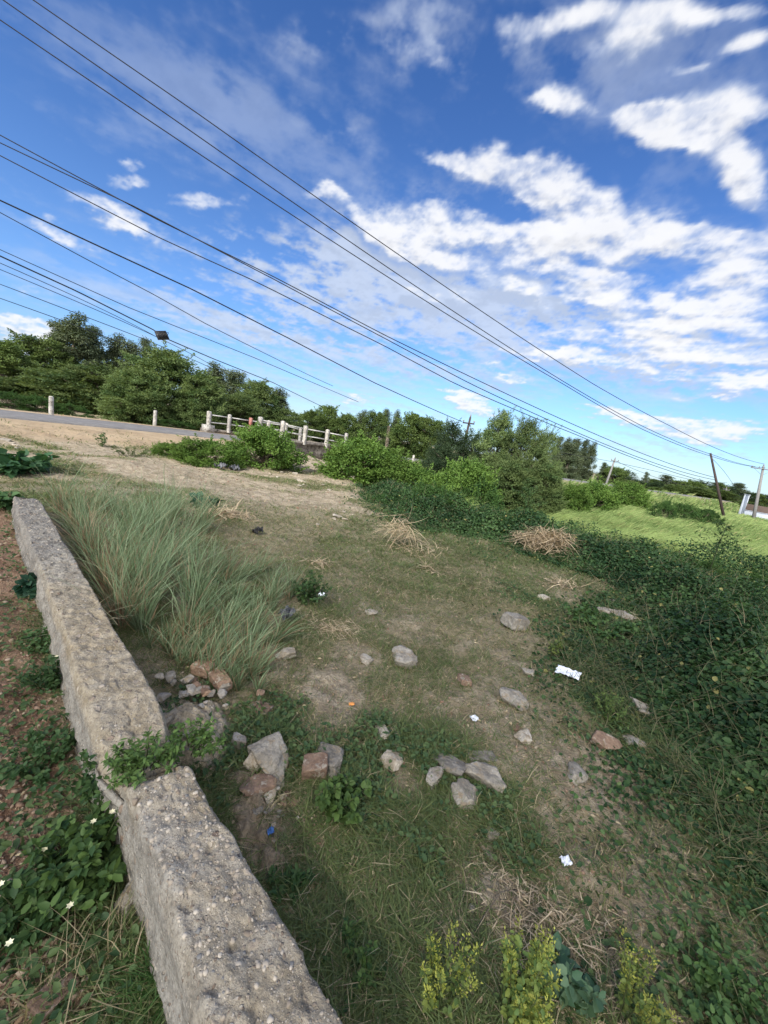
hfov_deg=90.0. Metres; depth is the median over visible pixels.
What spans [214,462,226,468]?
plastic bag
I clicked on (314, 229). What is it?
power line
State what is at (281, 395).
tree
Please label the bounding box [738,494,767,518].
white building
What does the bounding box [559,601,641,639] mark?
leafy weed
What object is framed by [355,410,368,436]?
tree
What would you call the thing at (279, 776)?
stone
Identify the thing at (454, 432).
tree
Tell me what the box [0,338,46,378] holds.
tree
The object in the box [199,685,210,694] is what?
rubble chunk
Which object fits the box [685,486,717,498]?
tree
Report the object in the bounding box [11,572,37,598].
creeping weed
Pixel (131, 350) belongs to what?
tree
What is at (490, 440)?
tree
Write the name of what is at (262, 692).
rubble chunk
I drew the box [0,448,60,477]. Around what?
leafy weed
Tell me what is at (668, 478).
tree
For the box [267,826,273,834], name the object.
plastic scrap
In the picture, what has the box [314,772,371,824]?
leafy weed
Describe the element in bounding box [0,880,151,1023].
grass tuft
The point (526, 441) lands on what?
tree
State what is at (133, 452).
leafy weed
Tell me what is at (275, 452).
bush
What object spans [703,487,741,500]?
tree
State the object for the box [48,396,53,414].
bollard
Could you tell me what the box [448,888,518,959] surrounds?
twig
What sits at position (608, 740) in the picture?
stone
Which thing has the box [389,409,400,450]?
tree
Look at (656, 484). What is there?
tree
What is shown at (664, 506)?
shrub
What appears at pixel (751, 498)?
tree
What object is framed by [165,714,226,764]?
creeping weed
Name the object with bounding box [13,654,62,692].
creeping weed
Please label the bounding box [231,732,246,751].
stone
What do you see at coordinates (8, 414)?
road
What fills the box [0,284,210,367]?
power line
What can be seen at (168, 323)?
power line
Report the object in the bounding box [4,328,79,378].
tree
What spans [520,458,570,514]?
bush
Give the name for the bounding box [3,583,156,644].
grass tuft
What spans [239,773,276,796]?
stone
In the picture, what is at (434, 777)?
stone
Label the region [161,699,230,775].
mortar rubble
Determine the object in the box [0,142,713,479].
power line
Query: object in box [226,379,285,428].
tree
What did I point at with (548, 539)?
straw heap
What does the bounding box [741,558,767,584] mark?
shrub
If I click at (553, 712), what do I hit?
grass tuft
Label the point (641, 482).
tree
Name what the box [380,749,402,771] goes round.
stone
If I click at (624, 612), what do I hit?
stone
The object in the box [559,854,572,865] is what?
plastic scrap
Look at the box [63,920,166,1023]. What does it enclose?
grass tuft
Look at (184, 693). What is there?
rubble chunk
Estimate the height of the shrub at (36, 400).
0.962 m
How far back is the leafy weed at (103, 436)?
10.89 m
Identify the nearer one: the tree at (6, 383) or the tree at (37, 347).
the tree at (6, 383)
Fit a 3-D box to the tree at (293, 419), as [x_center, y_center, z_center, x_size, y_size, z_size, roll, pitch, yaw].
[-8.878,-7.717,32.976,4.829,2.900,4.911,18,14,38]
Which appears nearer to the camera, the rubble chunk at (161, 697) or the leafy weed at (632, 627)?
the rubble chunk at (161, 697)
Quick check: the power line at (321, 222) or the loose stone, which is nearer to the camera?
the loose stone
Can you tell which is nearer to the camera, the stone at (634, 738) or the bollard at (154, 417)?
the stone at (634, 738)
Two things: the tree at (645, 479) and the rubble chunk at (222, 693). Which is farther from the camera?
the tree at (645, 479)
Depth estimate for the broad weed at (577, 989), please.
1.17 m
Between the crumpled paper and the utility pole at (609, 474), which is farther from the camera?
the utility pole at (609, 474)
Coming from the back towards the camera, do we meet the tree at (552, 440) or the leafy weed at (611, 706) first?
the tree at (552, 440)
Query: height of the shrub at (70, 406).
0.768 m
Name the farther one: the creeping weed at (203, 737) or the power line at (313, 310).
the power line at (313, 310)
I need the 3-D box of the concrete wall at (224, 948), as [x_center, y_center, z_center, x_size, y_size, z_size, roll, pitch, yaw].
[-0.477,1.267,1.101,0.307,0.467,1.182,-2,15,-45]
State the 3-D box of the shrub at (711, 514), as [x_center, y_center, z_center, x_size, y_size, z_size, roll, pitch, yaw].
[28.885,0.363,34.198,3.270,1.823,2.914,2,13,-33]
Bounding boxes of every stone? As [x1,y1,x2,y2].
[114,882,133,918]
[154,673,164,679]
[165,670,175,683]
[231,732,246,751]
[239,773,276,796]
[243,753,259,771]
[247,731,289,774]
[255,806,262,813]
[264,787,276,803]
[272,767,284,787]
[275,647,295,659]
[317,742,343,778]
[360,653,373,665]
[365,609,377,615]
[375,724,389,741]
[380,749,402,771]
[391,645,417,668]
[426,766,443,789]
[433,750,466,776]
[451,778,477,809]
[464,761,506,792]
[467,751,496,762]
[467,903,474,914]
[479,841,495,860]
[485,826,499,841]
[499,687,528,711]
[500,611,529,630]
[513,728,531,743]
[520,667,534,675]
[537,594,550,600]
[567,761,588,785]
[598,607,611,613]
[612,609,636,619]
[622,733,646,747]
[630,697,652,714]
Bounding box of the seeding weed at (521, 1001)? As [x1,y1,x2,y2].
[493,914,562,1023]
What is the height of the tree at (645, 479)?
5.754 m
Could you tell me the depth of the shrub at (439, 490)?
8.90 m
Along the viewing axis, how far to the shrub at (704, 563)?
9.54 m
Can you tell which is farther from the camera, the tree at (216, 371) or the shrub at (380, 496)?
the tree at (216, 371)
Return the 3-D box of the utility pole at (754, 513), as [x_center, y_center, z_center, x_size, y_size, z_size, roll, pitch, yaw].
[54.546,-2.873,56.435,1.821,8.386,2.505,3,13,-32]
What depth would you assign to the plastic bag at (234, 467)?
10.54 m
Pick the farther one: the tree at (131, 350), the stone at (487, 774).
the tree at (131, 350)
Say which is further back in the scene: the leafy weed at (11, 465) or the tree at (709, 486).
the tree at (709, 486)
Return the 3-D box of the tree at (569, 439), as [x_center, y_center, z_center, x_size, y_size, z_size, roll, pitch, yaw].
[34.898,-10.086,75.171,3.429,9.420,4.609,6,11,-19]
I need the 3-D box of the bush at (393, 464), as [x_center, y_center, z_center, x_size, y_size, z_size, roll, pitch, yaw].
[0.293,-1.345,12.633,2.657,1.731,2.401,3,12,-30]
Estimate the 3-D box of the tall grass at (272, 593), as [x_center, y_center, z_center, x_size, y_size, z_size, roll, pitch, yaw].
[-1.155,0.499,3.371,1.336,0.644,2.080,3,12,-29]
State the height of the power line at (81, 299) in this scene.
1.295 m
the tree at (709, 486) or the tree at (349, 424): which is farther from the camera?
the tree at (709, 486)
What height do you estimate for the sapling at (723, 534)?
1.607 m
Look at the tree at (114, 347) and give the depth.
39.91 m
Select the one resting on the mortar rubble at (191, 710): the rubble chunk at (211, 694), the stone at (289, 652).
the rubble chunk at (211, 694)
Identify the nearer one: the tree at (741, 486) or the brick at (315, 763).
the brick at (315, 763)
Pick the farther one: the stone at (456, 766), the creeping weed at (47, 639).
the creeping weed at (47, 639)
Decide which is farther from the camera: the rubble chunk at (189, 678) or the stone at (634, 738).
the stone at (634, 738)
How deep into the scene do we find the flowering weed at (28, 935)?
1.12 m
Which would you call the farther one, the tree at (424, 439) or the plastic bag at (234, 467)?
the tree at (424, 439)
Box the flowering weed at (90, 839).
[5,800,127,927]
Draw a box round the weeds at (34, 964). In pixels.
[0,446,767,1023]
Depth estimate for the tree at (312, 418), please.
43.51 m
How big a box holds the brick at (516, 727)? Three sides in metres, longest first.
0.062 x 0.058 x 0.034 m
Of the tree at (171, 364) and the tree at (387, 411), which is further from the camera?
the tree at (387, 411)
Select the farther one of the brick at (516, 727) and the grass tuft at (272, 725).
the brick at (516, 727)
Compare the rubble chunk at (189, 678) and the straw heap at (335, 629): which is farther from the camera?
the straw heap at (335, 629)
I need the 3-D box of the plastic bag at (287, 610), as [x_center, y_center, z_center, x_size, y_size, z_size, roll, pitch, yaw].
[-0.780,0.798,3.082,0.096,0.104,0.117,25,23,36]
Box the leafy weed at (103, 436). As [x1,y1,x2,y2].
[95,432,107,446]
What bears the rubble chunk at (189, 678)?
on the rubble chunk
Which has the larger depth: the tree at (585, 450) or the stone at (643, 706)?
the tree at (585, 450)
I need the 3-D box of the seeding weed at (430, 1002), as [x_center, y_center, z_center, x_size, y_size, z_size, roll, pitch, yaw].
[0.189,1.307,1.102,0.166,0.345,0.173,13,11,19]
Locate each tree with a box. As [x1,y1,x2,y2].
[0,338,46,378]
[0,361,95,408]
[0,376,48,398]
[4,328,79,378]
[25,360,117,415]
[42,318,76,365]
[44,310,104,376]
[73,323,112,375]
[86,361,176,425]
[90,332,126,369]
[101,339,227,430]
[111,338,143,369]
[137,335,154,357]
[164,369,236,430]
[204,360,227,390]
[217,368,247,395]
[217,388,266,431]
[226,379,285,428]
[263,406,311,440]
[265,386,290,415]
[293,408,325,440]
[312,404,341,443]
[328,411,364,444]
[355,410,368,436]
[358,409,392,450]
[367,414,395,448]
[375,408,391,446]
[380,411,428,458]
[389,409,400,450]
[409,415,449,459]
[419,440,464,475]
[425,417,473,472]
[456,425,489,462]
[462,406,516,471]
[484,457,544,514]
[490,409,560,505]
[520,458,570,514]
[524,421,565,487]
[549,436,565,464]
[551,441,584,479]
[560,436,571,469]
[565,437,581,479]
[574,439,591,479]
[581,442,597,480]
[594,465,630,484]
[595,462,608,481]
[613,470,639,481]
[617,478,645,487]
[633,480,651,487]
[641,472,650,483]
[644,481,667,488]
[645,487,667,490]
[648,477,662,486]
[651,474,676,486]
[658,484,688,494]
[668,479,693,491]
[680,479,711,488]
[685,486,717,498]
[693,478,715,487]
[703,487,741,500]
[711,482,728,497]
[726,484,739,500]
[727,482,751,499]
[731,499,767,506]
[736,492,761,502]
[749,492,767,504]
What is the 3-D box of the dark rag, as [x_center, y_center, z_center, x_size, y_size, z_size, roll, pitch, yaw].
[-1.741,0.242,5.297,0.147,0.122,0.093,0,19,-16]
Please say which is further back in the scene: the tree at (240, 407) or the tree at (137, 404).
the tree at (240, 407)
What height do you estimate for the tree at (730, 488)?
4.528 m
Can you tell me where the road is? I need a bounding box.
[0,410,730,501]
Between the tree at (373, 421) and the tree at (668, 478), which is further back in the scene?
the tree at (668, 478)
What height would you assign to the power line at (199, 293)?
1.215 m
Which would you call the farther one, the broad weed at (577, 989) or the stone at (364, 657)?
the stone at (364, 657)
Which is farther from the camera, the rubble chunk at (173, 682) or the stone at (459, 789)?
the rubble chunk at (173, 682)
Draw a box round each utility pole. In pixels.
[463,414,474,443]
[605,457,618,483]
[751,464,767,517]
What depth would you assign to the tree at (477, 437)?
24.88 m
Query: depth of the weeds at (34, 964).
1.63 m
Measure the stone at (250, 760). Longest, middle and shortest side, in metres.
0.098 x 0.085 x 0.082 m
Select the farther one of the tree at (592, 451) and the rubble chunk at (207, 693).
the tree at (592, 451)
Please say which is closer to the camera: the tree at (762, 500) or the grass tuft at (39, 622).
the grass tuft at (39, 622)
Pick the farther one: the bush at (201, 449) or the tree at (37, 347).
the tree at (37, 347)
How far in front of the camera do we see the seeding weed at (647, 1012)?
1.13 m
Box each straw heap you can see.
[182,493,266,522]
[296,555,342,570]
[296,614,369,645]
[366,509,428,550]
[382,539,444,557]
[416,558,455,575]
[454,852,669,1023]
[503,522,585,562]
[537,571,590,590]
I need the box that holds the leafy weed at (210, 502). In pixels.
[189,491,223,509]
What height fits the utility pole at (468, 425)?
5.985 m
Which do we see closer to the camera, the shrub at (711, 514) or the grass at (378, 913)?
the grass at (378, 913)
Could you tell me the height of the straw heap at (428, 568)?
0.313 m
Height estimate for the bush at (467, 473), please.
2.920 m
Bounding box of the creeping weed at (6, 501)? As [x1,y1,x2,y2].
[0,491,24,511]
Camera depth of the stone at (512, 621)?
3.68 m
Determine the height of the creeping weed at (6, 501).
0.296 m
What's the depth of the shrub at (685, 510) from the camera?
31.64 m
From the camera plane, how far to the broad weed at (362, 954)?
1.18 m
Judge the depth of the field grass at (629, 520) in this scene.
24.48 m
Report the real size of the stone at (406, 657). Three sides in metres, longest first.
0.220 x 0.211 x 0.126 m
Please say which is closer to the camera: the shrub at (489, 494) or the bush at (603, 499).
the shrub at (489, 494)
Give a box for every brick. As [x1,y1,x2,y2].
[24,967,79,1023]
[190,659,214,678]
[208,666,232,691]
[247,700,274,717]
[301,752,327,781]
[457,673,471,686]
[512,724,521,731]
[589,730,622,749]
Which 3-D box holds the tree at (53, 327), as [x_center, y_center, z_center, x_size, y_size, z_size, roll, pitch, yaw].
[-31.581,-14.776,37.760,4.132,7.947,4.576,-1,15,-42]
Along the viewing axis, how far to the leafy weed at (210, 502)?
5.96 m
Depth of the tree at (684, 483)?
93.65 m
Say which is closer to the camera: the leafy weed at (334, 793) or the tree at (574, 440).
the leafy weed at (334, 793)
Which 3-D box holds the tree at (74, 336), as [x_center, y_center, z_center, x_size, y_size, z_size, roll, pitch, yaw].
[-30.020,-14.771,36.785,6.000,8.717,4.464,6,11,-16]
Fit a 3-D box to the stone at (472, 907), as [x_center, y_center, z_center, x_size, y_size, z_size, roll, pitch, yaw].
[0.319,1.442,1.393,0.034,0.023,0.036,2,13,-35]
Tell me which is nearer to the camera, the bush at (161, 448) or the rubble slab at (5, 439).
the rubble slab at (5, 439)
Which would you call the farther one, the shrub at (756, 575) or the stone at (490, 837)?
the shrub at (756, 575)
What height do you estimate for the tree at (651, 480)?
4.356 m
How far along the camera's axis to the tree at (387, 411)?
52.09 m
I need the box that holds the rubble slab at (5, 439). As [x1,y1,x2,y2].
[0,438,11,441]
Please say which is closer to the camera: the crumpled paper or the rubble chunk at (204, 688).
the rubble chunk at (204, 688)
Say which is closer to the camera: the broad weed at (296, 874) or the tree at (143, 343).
the broad weed at (296, 874)
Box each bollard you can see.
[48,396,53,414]
[153,410,156,425]
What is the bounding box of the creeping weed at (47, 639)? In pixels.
[17,626,50,653]
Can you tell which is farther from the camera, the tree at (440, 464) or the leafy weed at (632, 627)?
the tree at (440, 464)
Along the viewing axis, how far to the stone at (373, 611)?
3.55 m
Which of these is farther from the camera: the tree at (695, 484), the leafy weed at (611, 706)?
the tree at (695, 484)
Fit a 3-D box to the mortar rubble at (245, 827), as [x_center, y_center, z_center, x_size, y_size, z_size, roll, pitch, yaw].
[-0.557,1.261,1.602,0.300,0.175,0.800,2,13,-35]
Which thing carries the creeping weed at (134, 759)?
on the concrete wall at (109, 698)
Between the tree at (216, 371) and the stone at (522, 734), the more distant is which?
the tree at (216, 371)
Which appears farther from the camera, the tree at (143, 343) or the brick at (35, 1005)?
the tree at (143, 343)
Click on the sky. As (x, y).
(352, 94)
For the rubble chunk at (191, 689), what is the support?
on the rubble chunk
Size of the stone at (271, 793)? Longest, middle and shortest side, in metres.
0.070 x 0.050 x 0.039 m
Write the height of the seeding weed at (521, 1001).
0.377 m
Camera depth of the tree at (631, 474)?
91.68 m
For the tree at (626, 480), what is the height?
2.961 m
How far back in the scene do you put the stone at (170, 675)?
2.20 m
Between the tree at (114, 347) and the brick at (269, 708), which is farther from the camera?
the tree at (114, 347)
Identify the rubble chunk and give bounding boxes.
[156,692,171,702]
[166,716,171,723]
[170,679,176,685]
[181,690,189,696]
[182,674,193,683]
[187,685,196,695]
[192,681,201,687]
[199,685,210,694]
[202,690,211,696]
[207,689,215,696]
[217,688,227,698]
[219,682,230,689]
[256,689,264,695]
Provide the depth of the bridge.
21.34 m
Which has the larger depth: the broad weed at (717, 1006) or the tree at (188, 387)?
the tree at (188, 387)
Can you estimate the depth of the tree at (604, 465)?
90.11 m
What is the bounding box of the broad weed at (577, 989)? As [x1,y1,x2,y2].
[540,931,606,1020]
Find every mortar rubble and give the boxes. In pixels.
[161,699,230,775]
[227,767,286,878]
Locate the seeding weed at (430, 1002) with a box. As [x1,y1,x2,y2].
[419,920,482,1018]
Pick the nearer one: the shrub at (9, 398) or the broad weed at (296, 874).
the broad weed at (296, 874)
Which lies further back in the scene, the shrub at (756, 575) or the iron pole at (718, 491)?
the iron pole at (718, 491)
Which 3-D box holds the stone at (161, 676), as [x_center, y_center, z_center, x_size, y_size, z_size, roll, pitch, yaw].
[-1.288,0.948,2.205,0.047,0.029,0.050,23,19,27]
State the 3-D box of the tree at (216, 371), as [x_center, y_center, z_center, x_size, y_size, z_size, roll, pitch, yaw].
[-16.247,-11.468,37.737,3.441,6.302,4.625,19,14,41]
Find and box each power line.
[0,19,762,467]
[0,135,714,477]
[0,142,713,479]
[0,155,714,483]
[0,200,461,421]
[0,212,331,385]
[0,249,357,401]
[0,255,319,405]
[0,263,166,342]
[0,269,210,364]
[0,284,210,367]
[0,298,146,352]
[3,0,754,466]
[33,0,762,463]
[560,452,725,488]
[619,462,725,489]
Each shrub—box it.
[0,389,41,410]
[10,393,69,414]
[48,401,96,417]
[151,418,199,429]
[364,491,411,511]
[382,475,475,533]
[460,473,504,509]
[644,496,678,520]
[665,500,708,524]
[687,506,726,525]
[692,550,734,578]
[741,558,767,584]
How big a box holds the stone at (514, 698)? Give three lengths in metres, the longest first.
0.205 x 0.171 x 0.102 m
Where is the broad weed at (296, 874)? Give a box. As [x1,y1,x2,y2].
[266,863,315,906]
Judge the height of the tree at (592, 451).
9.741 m
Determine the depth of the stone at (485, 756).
2.08 m
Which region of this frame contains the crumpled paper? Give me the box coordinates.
[555,665,581,679]
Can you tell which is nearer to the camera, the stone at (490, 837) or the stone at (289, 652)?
the stone at (490, 837)
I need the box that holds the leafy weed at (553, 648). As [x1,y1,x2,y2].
[547,635,563,655]
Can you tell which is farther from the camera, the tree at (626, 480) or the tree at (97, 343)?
the tree at (626, 480)
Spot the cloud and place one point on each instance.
(734, 276)
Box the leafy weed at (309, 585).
[290,569,332,604]
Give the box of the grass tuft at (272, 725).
[231,703,303,748]
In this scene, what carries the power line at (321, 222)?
attached to the utility pole at (754, 513)
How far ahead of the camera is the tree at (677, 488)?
81.45 m
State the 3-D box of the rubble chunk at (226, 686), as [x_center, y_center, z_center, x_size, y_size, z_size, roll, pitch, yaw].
[-0.906,0.984,2.171,0.049,0.038,0.062,19,7,42]
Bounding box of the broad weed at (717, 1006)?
[657,914,767,1023]
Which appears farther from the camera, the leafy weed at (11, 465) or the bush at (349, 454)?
the bush at (349, 454)
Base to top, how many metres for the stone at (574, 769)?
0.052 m
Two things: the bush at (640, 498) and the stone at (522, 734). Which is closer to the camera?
the stone at (522, 734)
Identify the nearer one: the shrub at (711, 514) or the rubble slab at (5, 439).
the rubble slab at (5, 439)
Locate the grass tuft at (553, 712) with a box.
[522,697,599,751]
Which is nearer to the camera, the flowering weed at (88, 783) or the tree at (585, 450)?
the flowering weed at (88, 783)
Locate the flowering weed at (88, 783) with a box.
[49,735,133,814]
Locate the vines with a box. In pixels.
[338,470,767,1023]
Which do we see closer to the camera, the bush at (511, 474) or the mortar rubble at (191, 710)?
the mortar rubble at (191, 710)
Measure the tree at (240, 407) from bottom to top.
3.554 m
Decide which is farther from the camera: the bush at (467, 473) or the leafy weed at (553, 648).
the bush at (467, 473)
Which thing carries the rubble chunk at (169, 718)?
on the mortar rubble at (191, 710)
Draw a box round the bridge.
[200,411,347,460]
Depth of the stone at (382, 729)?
2.10 m
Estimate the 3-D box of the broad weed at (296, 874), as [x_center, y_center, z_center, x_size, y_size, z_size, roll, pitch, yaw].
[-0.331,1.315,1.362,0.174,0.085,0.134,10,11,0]
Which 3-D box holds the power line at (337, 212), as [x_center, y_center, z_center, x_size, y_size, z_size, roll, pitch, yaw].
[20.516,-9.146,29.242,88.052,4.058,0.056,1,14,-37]
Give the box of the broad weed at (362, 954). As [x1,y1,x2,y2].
[320,916,395,1018]
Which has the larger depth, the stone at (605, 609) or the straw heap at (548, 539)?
the straw heap at (548, 539)
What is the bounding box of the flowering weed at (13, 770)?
[0,727,76,790]
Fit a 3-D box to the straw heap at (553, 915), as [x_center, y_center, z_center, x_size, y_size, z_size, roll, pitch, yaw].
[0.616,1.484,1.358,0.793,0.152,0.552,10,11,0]
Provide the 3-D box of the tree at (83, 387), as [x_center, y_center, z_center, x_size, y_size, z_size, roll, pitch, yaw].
[-18.221,-8.140,25.799,7.839,3.669,7.972,13,11,16]
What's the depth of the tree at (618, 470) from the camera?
89.13 m
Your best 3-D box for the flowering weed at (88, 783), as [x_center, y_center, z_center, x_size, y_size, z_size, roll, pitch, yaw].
[-1.099,1.018,1.528,0.330,0.267,0.333,10,11,0]
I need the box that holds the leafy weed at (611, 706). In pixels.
[592,685,629,729]
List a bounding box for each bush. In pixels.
[148,441,175,456]
[164,433,246,469]
[222,420,311,473]
[311,429,400,486]
[352,445,425,484]
[388,459,453,494]
[431,456,504,508]
[556,479,598,513]
[572,475,626,511]
[602,479,653,510]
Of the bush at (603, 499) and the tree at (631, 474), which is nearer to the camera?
the bush at (603, 499)
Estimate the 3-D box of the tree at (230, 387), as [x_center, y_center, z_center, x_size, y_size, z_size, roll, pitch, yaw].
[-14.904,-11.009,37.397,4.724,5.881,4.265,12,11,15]
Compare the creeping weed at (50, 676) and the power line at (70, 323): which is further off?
the power line at (70, 323)
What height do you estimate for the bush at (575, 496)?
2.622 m
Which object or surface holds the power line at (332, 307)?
attached to the iron pole at (718, 491)
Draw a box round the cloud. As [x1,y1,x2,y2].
[0,0,767,445]
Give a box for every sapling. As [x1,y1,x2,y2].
[512,486,547,507]
[677,517,749,572]
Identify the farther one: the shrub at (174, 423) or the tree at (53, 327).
the tree at (53, 327)
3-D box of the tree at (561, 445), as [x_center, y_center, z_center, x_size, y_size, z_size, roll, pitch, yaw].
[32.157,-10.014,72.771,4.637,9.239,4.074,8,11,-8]
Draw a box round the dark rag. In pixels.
[252,526,262,533]
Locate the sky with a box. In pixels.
[0,0,767,494]
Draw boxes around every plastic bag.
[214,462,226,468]
[229,464,239,469]
[277,605,295,620]
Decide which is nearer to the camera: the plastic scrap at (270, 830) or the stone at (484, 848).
the plastic scrap at (270, 830)
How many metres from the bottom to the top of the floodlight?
0.310 m
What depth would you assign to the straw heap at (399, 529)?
5.93 m
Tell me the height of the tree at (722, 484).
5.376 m
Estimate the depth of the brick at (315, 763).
1.77 m
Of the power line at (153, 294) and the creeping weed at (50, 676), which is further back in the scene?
the power line at (153, 294)
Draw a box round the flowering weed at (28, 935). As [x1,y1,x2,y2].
[0,855,70,956]
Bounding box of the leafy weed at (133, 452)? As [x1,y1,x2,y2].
[111,445,153,457]
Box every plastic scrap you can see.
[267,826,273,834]
[470,715,478,720]
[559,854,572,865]
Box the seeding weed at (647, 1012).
[613,927,682,1023]
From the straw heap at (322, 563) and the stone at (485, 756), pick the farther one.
the straw heap at (322, 563)
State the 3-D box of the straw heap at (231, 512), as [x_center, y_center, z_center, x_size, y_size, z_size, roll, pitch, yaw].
[-2.477,0.014,5.769,1.475,0.551,1.372,16,13,31]
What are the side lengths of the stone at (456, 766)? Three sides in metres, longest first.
0.195 x 0.135 x 0.102 m
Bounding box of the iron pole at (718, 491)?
[709,453,725,517]
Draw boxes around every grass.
[0,407,767,1023]
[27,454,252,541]
[43,460,280,634]
[138,604,319,696]
[170,525,322,655]
[398,454,767,578]
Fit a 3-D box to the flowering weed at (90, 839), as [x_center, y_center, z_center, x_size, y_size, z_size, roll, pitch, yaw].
[-1.024,1.147,1.287,0.404,0.222,0.369,18,14,39]
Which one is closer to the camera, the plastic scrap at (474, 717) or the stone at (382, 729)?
the stone at (382, 729)
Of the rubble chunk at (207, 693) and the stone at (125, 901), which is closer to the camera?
the stone at (125, 901)
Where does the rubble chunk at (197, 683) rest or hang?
on the rubble chunk
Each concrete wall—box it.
[11,496,176,839]
[112,766,341,1023]
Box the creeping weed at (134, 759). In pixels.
[101,726,186,789]
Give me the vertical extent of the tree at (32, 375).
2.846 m
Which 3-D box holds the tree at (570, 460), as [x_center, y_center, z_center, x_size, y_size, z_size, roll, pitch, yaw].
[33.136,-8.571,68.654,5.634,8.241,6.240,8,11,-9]
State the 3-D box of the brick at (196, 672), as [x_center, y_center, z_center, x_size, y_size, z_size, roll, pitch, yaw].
[-1.085,0.944,2.312,0.139,0.069,0.078,10,15,17]
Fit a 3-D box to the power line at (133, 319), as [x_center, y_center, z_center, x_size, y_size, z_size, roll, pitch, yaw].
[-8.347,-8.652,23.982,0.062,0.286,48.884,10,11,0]
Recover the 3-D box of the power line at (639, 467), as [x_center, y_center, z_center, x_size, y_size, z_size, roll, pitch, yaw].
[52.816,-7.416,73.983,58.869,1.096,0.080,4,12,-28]
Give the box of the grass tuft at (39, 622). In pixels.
[4,608,45,658]
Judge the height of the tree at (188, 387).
4.227 m
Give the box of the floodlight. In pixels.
[154,331,168,339]
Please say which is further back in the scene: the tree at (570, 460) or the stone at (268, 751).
the tree at (570, 460)
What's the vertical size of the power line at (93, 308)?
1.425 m
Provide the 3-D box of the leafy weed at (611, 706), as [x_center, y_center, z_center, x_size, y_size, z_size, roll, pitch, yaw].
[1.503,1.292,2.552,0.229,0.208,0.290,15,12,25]

